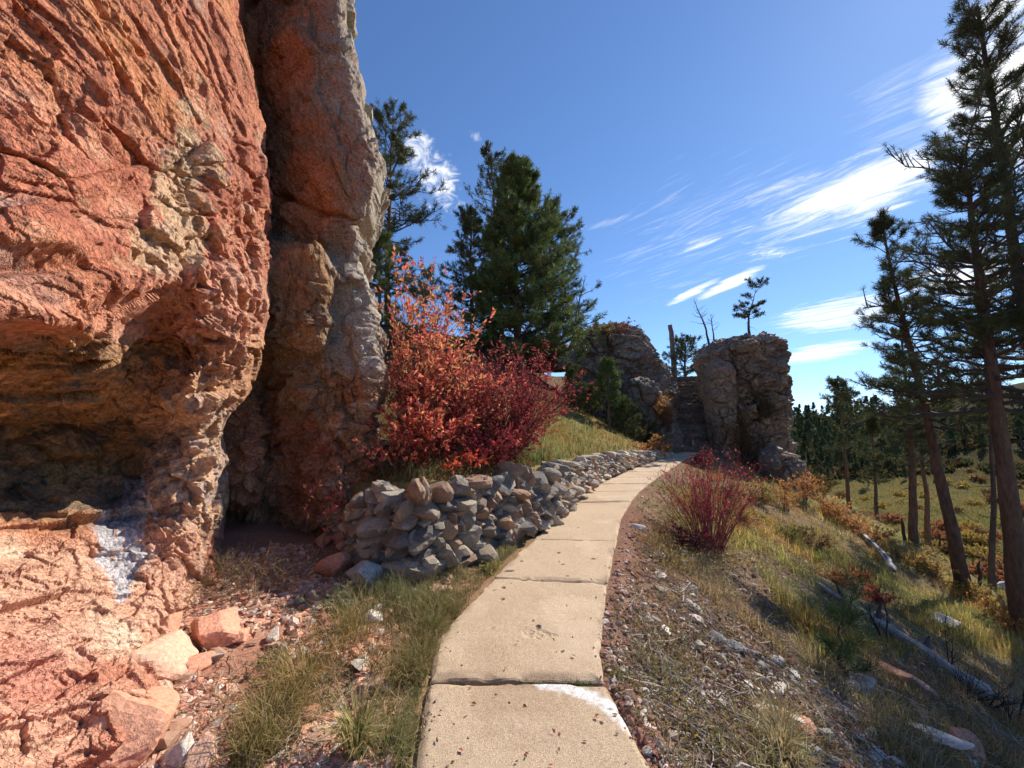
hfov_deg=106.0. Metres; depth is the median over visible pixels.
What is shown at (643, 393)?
rock outcrop
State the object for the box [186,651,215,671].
boulder
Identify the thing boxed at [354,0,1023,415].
sky
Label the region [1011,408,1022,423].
conifer
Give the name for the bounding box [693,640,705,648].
rock
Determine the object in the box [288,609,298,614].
rock
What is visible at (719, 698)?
rock
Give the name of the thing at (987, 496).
meadow shrub
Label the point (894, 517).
meadow shrub
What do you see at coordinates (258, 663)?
weed plant
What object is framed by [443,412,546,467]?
shrub
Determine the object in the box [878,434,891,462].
conifer
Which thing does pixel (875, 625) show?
bare sapling
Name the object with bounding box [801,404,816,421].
conifer
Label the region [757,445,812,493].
rock outcrop
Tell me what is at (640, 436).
shrub
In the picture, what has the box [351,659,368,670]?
rock
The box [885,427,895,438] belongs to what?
conifer
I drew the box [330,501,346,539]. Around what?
seedling
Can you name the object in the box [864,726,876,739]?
rock
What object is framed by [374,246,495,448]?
shrub
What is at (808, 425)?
conifer
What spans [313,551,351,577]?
rock
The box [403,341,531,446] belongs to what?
shrub
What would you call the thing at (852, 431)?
conifer
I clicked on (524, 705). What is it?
leaf litter
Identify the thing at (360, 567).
rock
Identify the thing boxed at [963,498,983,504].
meadow shrub
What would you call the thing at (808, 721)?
rock
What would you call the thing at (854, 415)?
conifer
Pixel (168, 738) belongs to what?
rock
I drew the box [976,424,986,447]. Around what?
conifer
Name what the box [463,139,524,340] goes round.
pine tree
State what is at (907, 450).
conifer
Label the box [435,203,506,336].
pine tree
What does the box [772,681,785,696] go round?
rock
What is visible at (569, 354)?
rock outcrop
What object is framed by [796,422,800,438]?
conifer
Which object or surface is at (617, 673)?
weed plant
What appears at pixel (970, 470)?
meadow shrub
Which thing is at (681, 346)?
pine tree
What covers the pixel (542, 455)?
grass
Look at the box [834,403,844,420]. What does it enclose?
conifer
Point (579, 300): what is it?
pine tree
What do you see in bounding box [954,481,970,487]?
meadow shrub
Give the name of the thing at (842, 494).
meadow shrub
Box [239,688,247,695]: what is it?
rock
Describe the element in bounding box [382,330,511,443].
shrub
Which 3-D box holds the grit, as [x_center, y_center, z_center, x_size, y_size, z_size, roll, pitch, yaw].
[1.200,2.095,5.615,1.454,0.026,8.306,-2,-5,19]
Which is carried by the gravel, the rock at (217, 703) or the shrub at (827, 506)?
the rock at (217, 703)
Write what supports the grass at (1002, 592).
on the ground at (240, 535)
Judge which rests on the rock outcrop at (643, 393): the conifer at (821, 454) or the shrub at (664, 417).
the shrub at (664, 417)
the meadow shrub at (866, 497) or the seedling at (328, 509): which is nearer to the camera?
the seedling at (328, 509)
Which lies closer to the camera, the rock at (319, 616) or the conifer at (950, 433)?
the rock at (319, 616)
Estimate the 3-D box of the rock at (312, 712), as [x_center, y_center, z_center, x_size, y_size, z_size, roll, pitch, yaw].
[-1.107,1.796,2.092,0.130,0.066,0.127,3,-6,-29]
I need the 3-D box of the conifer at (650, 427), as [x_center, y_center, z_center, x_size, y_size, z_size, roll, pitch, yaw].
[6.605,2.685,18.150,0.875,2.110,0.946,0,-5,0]
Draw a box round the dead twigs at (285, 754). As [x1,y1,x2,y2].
[158,587,437,767]
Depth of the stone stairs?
21.14 m
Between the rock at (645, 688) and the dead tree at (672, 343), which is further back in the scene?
the dead tree at (672, 343)
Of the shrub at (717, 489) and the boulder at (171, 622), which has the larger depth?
the shrub at (717, 489)
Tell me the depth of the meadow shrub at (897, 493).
64.29 m
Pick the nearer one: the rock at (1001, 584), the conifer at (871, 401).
the rock at (1001, 584)
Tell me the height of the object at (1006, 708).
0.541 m
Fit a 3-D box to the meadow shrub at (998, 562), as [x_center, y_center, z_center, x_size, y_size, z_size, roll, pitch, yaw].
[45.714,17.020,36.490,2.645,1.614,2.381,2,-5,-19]
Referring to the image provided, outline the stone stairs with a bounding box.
[677,376,716,453]
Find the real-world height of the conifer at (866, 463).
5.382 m
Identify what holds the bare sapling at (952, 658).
on the ground at (240, 535)
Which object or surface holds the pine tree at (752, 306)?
on the rock tower
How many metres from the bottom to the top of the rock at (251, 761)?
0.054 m
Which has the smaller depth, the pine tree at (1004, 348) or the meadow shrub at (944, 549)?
the pine tree at (1004, 348)
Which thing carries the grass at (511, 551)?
on the ground at (240, 535)
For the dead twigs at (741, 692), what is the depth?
3.10 m
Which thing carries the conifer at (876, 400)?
on the ground at (240, 535)
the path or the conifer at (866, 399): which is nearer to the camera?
the path
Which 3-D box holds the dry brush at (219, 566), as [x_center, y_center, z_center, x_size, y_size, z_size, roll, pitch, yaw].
[-2.634,1.651,3.429,0.723,0.441,0.883,2,-5,-21]
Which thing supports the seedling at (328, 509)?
on the ground at (240, 535)
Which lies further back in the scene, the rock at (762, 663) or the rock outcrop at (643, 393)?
the rock outcrop at (643, 393)
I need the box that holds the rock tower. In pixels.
[692,331,800,469]
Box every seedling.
[303,466,352,561]
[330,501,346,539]
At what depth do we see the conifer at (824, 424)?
115.33 m
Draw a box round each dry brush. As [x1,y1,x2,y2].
[175,537,338,621]
[186,542,265,602]
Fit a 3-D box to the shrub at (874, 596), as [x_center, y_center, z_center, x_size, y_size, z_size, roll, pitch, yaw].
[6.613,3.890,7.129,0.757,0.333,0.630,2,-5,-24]
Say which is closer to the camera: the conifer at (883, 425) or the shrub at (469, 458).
the shrub at (469, 458)
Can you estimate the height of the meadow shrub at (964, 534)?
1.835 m
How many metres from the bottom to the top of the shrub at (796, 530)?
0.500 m
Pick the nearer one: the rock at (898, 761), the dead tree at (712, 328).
the rock at (898, 761)
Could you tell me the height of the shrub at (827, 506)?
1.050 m
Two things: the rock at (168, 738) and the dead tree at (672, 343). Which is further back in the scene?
the dead tree at (672, 343)
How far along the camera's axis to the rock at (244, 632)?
2.69 m
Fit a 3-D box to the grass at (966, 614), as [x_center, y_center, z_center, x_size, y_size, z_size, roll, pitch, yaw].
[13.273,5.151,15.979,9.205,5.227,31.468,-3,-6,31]
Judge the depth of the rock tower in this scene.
18.67 m
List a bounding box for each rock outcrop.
[452,335,578,372]
[565,322,680,440]
[621,376,685,450]
[702,358,740,461]
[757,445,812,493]
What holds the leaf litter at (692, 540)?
on the ground at (240, 535)
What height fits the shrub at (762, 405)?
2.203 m
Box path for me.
[414,452,700,767]
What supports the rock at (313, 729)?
on the gravel
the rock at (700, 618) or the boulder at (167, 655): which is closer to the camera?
the boulder at (167, 655)
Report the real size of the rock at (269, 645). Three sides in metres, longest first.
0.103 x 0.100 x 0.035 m
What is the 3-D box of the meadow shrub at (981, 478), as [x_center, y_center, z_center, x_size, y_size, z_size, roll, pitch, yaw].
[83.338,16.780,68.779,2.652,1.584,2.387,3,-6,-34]
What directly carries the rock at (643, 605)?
on the ground at (240, 535)
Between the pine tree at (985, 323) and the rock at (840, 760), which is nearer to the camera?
the rock at (840, 760)
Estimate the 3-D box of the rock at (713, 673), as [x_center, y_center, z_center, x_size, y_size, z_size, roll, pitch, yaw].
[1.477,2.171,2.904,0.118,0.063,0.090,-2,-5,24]
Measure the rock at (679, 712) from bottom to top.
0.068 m
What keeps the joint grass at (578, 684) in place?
on the ground at (240, 535)
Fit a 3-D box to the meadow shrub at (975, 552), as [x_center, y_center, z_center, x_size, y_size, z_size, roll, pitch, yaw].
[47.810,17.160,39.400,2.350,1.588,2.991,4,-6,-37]
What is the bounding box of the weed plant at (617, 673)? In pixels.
[602,658,634,683]
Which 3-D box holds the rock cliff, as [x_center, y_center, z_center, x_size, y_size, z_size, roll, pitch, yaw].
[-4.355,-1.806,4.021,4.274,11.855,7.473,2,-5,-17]
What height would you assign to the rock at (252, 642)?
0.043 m
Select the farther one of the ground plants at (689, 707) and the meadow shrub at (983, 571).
the meadow shrub at (983, 571)
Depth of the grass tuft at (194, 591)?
3.16 m
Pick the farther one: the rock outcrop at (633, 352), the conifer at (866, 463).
the conifer at (866, 463)
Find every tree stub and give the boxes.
[901,518,907,542]
[976,561,982,585]
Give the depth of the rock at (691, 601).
3.89 m
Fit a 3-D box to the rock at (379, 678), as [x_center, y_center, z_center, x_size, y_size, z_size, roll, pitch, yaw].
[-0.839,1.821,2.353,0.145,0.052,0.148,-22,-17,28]
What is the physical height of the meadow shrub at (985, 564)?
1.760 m
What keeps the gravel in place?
on the ground at (240, 535)
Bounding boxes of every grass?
[151,563,468,767]
[292,550,472,640]
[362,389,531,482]
[389,534,528,715]
[427,676,604,686]
[429,536,526,584]
[512,388,647,465]
[597,459,752,767]
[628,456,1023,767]
[666,458,1023,666]
[806,436,1023,598]
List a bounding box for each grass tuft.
[188,582,201,603]
[287,671,418,762]
[736,695,821,763]
[738,677,825,736]
[806,549,826,561]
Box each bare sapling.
[861,585,890,639]
[903,612,961,663]
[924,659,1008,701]
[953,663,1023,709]
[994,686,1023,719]
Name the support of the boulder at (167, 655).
on the ground at (240, 535)
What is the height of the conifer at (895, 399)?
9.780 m
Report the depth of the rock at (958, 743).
3.23 m
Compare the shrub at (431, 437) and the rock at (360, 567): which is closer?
the rock at (360, 567)
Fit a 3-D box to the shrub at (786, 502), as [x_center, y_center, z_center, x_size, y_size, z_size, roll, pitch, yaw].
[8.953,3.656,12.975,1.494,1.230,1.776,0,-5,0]
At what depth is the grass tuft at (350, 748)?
1.87 m
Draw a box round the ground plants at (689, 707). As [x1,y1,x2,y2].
[622,506,1023,767]
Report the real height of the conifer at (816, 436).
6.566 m
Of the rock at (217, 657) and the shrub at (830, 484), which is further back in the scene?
the shrub at (830, 484)
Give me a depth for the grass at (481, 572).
4.07 m
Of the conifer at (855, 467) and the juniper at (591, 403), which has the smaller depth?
the juniper at (591, 403)
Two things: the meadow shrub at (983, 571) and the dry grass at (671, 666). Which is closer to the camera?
the dry grass at (671, 666)
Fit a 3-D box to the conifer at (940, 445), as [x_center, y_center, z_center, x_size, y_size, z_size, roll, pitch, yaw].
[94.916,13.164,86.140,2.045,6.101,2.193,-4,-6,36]
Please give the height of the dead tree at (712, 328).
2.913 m
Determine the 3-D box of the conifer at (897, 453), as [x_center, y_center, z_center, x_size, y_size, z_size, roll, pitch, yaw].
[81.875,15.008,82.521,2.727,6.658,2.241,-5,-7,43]
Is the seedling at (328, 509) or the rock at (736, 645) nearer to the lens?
the rock at (736, 645)
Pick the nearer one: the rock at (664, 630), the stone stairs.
the rock at (664, 630)
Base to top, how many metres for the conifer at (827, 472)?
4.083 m
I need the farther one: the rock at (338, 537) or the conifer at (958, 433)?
the conifer at (958, 433)
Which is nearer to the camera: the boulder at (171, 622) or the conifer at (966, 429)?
the boulder at (171, 622)
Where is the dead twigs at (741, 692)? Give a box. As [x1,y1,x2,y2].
[617,507,1023,767]
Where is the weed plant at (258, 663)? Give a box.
[227,638,314,683]
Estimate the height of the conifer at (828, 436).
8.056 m
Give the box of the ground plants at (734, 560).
[635,459,968,579]
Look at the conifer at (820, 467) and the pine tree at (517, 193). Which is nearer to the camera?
the pine tree at (517, 193)
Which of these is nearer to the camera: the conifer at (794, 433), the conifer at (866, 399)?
the conifer at (794, 433)
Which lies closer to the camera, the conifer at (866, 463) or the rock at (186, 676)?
the rock at (186, 676)
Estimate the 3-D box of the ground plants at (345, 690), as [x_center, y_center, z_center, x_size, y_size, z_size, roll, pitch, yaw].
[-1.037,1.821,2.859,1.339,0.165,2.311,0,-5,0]
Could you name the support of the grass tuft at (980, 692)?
on the ground at (240, 535)
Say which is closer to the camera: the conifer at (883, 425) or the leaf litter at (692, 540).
the leaf litter at (692, 540)
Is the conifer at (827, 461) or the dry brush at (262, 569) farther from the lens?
the conifer at (827, 461)
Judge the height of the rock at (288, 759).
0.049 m
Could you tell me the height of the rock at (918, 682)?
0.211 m
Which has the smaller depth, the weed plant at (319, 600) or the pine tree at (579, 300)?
the weed plant at (319, 600)
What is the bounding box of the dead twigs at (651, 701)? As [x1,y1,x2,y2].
[601,471,735,767]
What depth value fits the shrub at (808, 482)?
14.44 m
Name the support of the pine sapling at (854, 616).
on the ground at (240, 535)
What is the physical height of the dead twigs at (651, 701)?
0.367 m
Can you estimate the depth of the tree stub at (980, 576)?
12.36 m
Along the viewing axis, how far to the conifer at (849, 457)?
90.14 m
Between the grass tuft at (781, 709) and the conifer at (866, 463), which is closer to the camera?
the grass tuft at (781, 709)
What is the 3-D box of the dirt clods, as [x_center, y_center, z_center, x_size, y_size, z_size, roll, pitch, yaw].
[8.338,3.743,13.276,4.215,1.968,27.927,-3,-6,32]
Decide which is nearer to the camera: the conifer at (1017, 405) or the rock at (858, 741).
the rock at (858, 741)
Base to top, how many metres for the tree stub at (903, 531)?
1.198 m
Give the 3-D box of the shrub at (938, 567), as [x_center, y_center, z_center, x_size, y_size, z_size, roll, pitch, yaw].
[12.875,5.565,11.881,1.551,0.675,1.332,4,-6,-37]
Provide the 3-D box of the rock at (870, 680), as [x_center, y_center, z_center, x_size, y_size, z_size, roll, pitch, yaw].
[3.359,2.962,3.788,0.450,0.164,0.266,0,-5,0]
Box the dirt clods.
[599,472,943,767]
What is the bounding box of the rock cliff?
[0,0,273,767]
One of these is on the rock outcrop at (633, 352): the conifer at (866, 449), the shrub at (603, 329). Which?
the shrub at (603, 329)
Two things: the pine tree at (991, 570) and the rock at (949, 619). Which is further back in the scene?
the pine tree at (991, 570)
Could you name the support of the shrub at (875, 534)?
on the ground at (240, 535)
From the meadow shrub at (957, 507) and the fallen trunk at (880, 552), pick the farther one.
the meadow shrub at (957, 507)
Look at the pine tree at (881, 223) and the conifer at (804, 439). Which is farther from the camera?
the conifer at (804, 439)
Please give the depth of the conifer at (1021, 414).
88.40 m
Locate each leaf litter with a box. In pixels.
[436,527,617,764]
[653,519,725,553]
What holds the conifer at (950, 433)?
on the ground at (240, 535)
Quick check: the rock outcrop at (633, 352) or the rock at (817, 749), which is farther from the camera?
the rock outcrop at (633, 352)
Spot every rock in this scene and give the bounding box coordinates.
[154,730,181,751]
[161,731,194,766]
[167,717,191,732]
[173,671,200,684]
[184,731,217,767]
[209,646,226,656]
[210,701,221,710]
[212,653,225,662]
[231,627,249,642]
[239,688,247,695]
[243,756,260,767]
[245,640,256,646]
[254,631,263,637]
[262,642,280,647]
[266,626,278,643]
[270,717,291,740]
[285,756,294,763]
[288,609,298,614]
[296,703,321,722]
[304,727,332,749]
[306,591,320,605]
[310,725,320,731]
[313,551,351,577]
[315,531,333,547]
[315,612,332,623]
[327,652,336,661]
[332,531,345,543]
[347,560,382,589]
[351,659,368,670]
[364,673,388,688]
[365,609,382,622]
[632,524,646,529]
[636,687,648,694]
[640,602,647,608]
[655,570,666,579]
[655,584,666,594]
[658,625,670,634]
[674,710,689,722]
[683,695,694,707]
[684,598,702,613]
[687,614,703,622]
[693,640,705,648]
[700,666,716,679]
[700,700,712,708]
[707,630,727,642]
[712,652,727,669]
[713,694,726,706]
[726,639,745,652]
[748,649,760,654]
[750,669,771,681]
[754,703,804,722]
[756,660,769,670]
[769,655,785,664]
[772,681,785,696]
[784,668,800,679]
[796,715,818,738]
[808,744,823,757]
[819,728,834,744]
[829,755,842,763]
[835,702,856,718]
[839,673,875,696]
[849,732,867,744]
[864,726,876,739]
[868,745,885,759]
[876,661,913,684]
[886,756,903,765]
[907,721,974,749]
[908,673,938,699]
[911,708,929,724]
[931,613,960,627]
[948,727,985,767]
[963,750,978,767]
[997,581,1004,589]
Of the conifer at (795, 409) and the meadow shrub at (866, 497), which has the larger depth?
the conifer at (795, 409)
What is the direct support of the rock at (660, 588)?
on the ground at (240, 535)
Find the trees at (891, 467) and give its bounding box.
[793,398,1023,482]
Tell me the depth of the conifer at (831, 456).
81.09 m
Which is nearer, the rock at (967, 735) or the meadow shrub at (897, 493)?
the rock at (967, 735)
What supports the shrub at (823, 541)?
on the ground at (240, 535)
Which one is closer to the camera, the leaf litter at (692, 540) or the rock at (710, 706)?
the rock at (710, 706)
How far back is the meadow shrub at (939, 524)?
48.60 m
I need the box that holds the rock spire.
[223,0,391,536]
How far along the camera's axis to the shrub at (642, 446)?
14.89 m
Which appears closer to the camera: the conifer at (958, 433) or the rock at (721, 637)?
the rock at (721, 637)
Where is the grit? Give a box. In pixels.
[420,485,649,767]
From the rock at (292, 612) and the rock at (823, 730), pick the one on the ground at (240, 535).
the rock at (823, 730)
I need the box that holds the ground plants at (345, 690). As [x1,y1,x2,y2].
[236,572,472,767]
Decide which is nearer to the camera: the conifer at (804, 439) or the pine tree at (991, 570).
the pine tree at (991, 570)
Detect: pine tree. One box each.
[369,97,449,324]
[369,228,412,355]
[397,263,449,356]
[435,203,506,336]
[457,150,607,375]
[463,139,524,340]
[508,192,601,367]
[560,361,591,410]
[571,277,592,345]
[589,356,624,428]
[662,332,706,375]
[731,276,769,334]
[813,375,875,508]
[833,206,1009,591]
[837,65,1023,631]
[850,409,906,521]
[858,0,1023,482]
[858,318,948,546]
[887,398,949,548]
[957,336,1021,591]
[961,105,1023,354]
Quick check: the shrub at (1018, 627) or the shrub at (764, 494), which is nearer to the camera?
the shrub at (1018, 627)
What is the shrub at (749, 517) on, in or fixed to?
on the ground at (240, 535)
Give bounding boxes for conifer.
[643,419,659,443]
[792,413,797,427]
[792,430,800,448]
[793,407,800,429]
[794,407,802,427]
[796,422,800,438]
[799,424,803,435]
[800,441,809,454]
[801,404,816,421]
[801,427,807,444]
[801,449,806,459]
[802,419,813,448]
[806,451,812,464]
[811,402,818,419]
[811,410,820,427]
[811,430,819,445]
[811,433,818,449]
[814,439,820,458]
[815,460,825,474]
[817,438,828,453]
[817,446,825,465]
[820,405,824,418]
[820,426,831,444]
[821,418,832,432]
[822,455,834,470]
[825,405,833,422]
[825,467,830,486]
[827,425,835,443]
[827,453,834,472]
[833,446,843,474]
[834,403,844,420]
[834,409,840,424]
[846,447,851,459]
[848,418,857,441]
[850,452,860,475]
[852,414,862,430]
[860,396,869,414]
[861,433,876,451]
[862,460,872,485]
[869,397,878,420]
[872,395,881,410]
[878,419,886,434]
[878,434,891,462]
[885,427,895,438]
[888,439,901,466]
[889,388,898,403]
[901,464,907,479]
[903,439,908,453]
[935,430,943,448]
[944,430,958,449]
[947,418,959,445]
[961,426,972,443]
[970,414,982,426]
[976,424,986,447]
[1005,385,1014,408]
[1010,392,1022,407]
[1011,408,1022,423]
[1011,419,1023,444]
[1017,408,1023,420]
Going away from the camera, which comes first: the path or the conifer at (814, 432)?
the path
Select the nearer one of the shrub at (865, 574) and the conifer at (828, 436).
the shrub at (865, 574)
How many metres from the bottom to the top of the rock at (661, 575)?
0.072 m
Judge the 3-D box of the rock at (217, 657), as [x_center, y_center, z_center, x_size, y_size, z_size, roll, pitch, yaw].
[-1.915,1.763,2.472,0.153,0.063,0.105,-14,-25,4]
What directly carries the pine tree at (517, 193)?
on the ground at (240, 535)
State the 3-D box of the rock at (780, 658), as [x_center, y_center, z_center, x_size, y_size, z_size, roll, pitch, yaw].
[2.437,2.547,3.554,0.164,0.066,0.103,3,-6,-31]
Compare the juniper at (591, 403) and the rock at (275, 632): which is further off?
the juniper at (591, 403)
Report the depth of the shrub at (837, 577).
7.47 m
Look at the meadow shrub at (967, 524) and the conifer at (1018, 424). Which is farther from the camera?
the conifer at (1018, 424)
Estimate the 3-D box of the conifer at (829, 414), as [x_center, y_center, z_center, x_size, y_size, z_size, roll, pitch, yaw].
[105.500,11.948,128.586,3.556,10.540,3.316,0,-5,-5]
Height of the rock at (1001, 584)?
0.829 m
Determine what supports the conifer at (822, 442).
on the ground at (240, 535)
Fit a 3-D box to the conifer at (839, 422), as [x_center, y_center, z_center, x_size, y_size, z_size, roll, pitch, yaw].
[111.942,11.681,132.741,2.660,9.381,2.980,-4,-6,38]
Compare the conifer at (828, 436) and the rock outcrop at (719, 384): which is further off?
the conifer at (828, 436)
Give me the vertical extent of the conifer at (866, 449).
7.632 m
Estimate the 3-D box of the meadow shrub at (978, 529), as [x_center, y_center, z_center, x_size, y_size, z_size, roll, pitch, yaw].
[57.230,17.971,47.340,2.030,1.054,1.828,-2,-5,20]
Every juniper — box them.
[572,382,604,413]
[605,394,646,434]
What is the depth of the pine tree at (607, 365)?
16.85 m
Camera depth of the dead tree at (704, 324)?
24.97 m
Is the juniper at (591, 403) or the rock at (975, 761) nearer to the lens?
the rock at (975, 761)
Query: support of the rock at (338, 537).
on the ground at (240, 535)
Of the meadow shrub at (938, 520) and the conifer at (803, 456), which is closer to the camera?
the meadow shrub at (938, 520)
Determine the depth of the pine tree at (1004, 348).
10.58 m
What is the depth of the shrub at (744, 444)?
17.92 m
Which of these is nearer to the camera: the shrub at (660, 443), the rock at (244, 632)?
the rock at (244, 632)
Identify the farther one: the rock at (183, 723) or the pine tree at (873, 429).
the pine tree at (873, 429)
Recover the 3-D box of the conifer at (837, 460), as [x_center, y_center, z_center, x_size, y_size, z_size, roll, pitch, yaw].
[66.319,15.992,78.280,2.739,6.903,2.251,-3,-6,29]
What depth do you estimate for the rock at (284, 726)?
1.98 m
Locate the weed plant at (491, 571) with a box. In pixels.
[478,560,505,574]
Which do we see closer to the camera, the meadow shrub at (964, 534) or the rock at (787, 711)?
the rock at (787, 711)
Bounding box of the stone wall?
[336,450,673,584]
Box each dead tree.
[668,325,676,382]
[692,298,711,345]
[707,315,715,340]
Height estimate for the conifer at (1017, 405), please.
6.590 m
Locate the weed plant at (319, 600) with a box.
[282,578,360,620]
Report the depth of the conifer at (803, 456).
95.21 m
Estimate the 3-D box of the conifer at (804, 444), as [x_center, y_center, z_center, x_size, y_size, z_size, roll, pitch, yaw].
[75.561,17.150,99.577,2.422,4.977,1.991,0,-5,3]
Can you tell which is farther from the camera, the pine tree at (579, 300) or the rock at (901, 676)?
the pine tree at (579, 300)
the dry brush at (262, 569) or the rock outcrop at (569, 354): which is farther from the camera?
the rock outcrop at (569, 354)
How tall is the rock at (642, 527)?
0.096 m
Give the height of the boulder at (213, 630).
0.219 m
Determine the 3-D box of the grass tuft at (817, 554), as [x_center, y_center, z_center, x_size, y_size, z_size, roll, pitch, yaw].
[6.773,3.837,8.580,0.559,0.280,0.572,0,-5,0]
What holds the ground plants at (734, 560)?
on the ground at (240, 535)
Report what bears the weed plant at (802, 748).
on the ground at (240, 535)
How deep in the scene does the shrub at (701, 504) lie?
6.27 m
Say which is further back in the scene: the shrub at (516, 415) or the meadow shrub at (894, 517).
the meadow shrub at (894, 517)
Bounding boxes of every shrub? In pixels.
[351,422,427,477]
[365,393,480,458]
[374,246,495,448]
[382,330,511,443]
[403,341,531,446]
[408,444,497,473]
[432,334,597,453]
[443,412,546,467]
[583,321,623,334]
[592,316,641,334]
[618,423,656,440]
[630,441,670,453]
[646,433,674,452]
[646,433,773,553]
[650,389,676,432]
[691,449,714,468]
[702,409,778,464]
[709,483,740,502]
[727,503,767,525]
[737,482,783,505]
[743,388,781,429]
[751,474,813,511]
[764,522,814,544]
[779,469,827,503]
[794,527,836,549]
[807,464,840,499]
[813,568,858,587]
[814,494,864,517]
[824,507,886,531]
[832,491,845,496]
[846,519,899,541]
[846,563,877,582]
[851,583,900,605]
[858,495,872,499]
[873,500,886,507]
[878,539,952,565]
[880,512,906,522]
[891,489,907,496]
[900,551,960,579]
[920,527,946,540]
[930,519,944,529]
[931,539,945,545]
[932,521,968,532]
[932,541,966,553]
[935,575,994,599]
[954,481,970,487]
[954,505,963,510]
[958,519,983,528]
[958,590,1008,617]
[960,529,987,543]
[962,537,984,544]
[963,468,977,471]
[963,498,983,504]
[963,543,1002,559]
[967,559,1003,579]
[968,565,1003,581]
[969,474,988,481]
[970,526,988,533]
[973,554,1003,569]
[981,494,998,501]
[983,611,1023,638]
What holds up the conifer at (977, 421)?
on the ground at (240, 535)
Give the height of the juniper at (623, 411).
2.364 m
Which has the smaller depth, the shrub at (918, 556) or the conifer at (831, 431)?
the shrub at (918, 556)
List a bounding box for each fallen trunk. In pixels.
[816,582,994,700]
[857,525,896,571]
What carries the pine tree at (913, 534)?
on the ground at (240, 535)
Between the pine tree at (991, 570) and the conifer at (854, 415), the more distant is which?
the conifer at (854, 415)
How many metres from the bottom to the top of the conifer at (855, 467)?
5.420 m
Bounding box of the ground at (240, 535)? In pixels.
[198,325,1023,767]
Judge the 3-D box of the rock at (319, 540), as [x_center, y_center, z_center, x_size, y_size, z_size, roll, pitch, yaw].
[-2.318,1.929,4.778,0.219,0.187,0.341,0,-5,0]
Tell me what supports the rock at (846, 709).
on the ground at (240, 535)
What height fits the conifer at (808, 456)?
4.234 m
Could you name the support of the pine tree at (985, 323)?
on the ground at (240, 535)
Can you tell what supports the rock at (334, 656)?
on the gravel
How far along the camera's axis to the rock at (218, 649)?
2.52 m
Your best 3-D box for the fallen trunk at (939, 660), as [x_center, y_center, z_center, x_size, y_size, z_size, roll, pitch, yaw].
[5.824,3.745,5.866,0.355,0.741,2.064,1,-5,-17]
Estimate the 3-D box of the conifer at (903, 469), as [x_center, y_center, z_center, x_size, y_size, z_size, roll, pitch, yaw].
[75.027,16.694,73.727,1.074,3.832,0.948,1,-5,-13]
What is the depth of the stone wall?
4.32 m
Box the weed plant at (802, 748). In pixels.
[748,713,809,767]
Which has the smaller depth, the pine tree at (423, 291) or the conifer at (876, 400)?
the pine tree at (423, 291)
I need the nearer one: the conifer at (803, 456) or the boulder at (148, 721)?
the boulder at (148, 721)
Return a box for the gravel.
[138,543,452,767]
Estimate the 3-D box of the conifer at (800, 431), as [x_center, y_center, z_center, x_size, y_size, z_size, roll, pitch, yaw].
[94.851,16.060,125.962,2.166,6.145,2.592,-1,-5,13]
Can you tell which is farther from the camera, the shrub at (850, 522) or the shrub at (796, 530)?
the shrub at (850, 522)
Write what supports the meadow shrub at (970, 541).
on the ground at (240, 535)
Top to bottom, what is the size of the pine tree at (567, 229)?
9.044 m
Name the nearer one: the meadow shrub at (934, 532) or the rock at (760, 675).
the rock at (760, 675)
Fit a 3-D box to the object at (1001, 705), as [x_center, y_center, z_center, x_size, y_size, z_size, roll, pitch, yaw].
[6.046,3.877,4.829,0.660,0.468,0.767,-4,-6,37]
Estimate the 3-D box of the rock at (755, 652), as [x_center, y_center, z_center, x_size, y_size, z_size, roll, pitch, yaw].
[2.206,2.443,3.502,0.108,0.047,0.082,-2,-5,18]
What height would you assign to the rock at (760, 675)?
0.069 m
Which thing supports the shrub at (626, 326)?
on the rock outcrop at (633, 352)
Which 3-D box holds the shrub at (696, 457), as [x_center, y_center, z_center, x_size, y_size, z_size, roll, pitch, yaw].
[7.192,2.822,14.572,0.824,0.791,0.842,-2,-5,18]
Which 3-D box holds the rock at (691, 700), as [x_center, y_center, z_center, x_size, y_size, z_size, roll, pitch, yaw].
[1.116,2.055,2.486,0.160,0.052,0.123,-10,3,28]
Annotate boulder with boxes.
[88,686,179,767]
[127,629,198,680]
[159,611,182,630]
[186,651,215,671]
[190,606,240,651]
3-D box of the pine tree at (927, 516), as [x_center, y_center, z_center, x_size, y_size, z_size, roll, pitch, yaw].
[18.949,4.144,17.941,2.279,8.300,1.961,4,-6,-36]
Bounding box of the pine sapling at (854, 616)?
[811,570,890,683]
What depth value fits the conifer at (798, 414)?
140.44 m
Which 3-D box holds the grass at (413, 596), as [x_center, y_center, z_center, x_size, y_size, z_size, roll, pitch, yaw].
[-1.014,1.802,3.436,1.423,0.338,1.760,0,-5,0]
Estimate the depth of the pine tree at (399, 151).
17.70 m
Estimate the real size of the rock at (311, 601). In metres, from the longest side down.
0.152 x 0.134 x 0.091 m
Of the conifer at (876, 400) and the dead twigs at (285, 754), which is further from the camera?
the conifer at (876, 400)
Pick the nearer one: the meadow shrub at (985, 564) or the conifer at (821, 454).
the meadow shrub at (985, 564)
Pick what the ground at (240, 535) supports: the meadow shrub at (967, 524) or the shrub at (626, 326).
the meadow shrub at (967, 524)
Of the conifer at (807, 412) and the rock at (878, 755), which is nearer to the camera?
the rock at (878, 755)

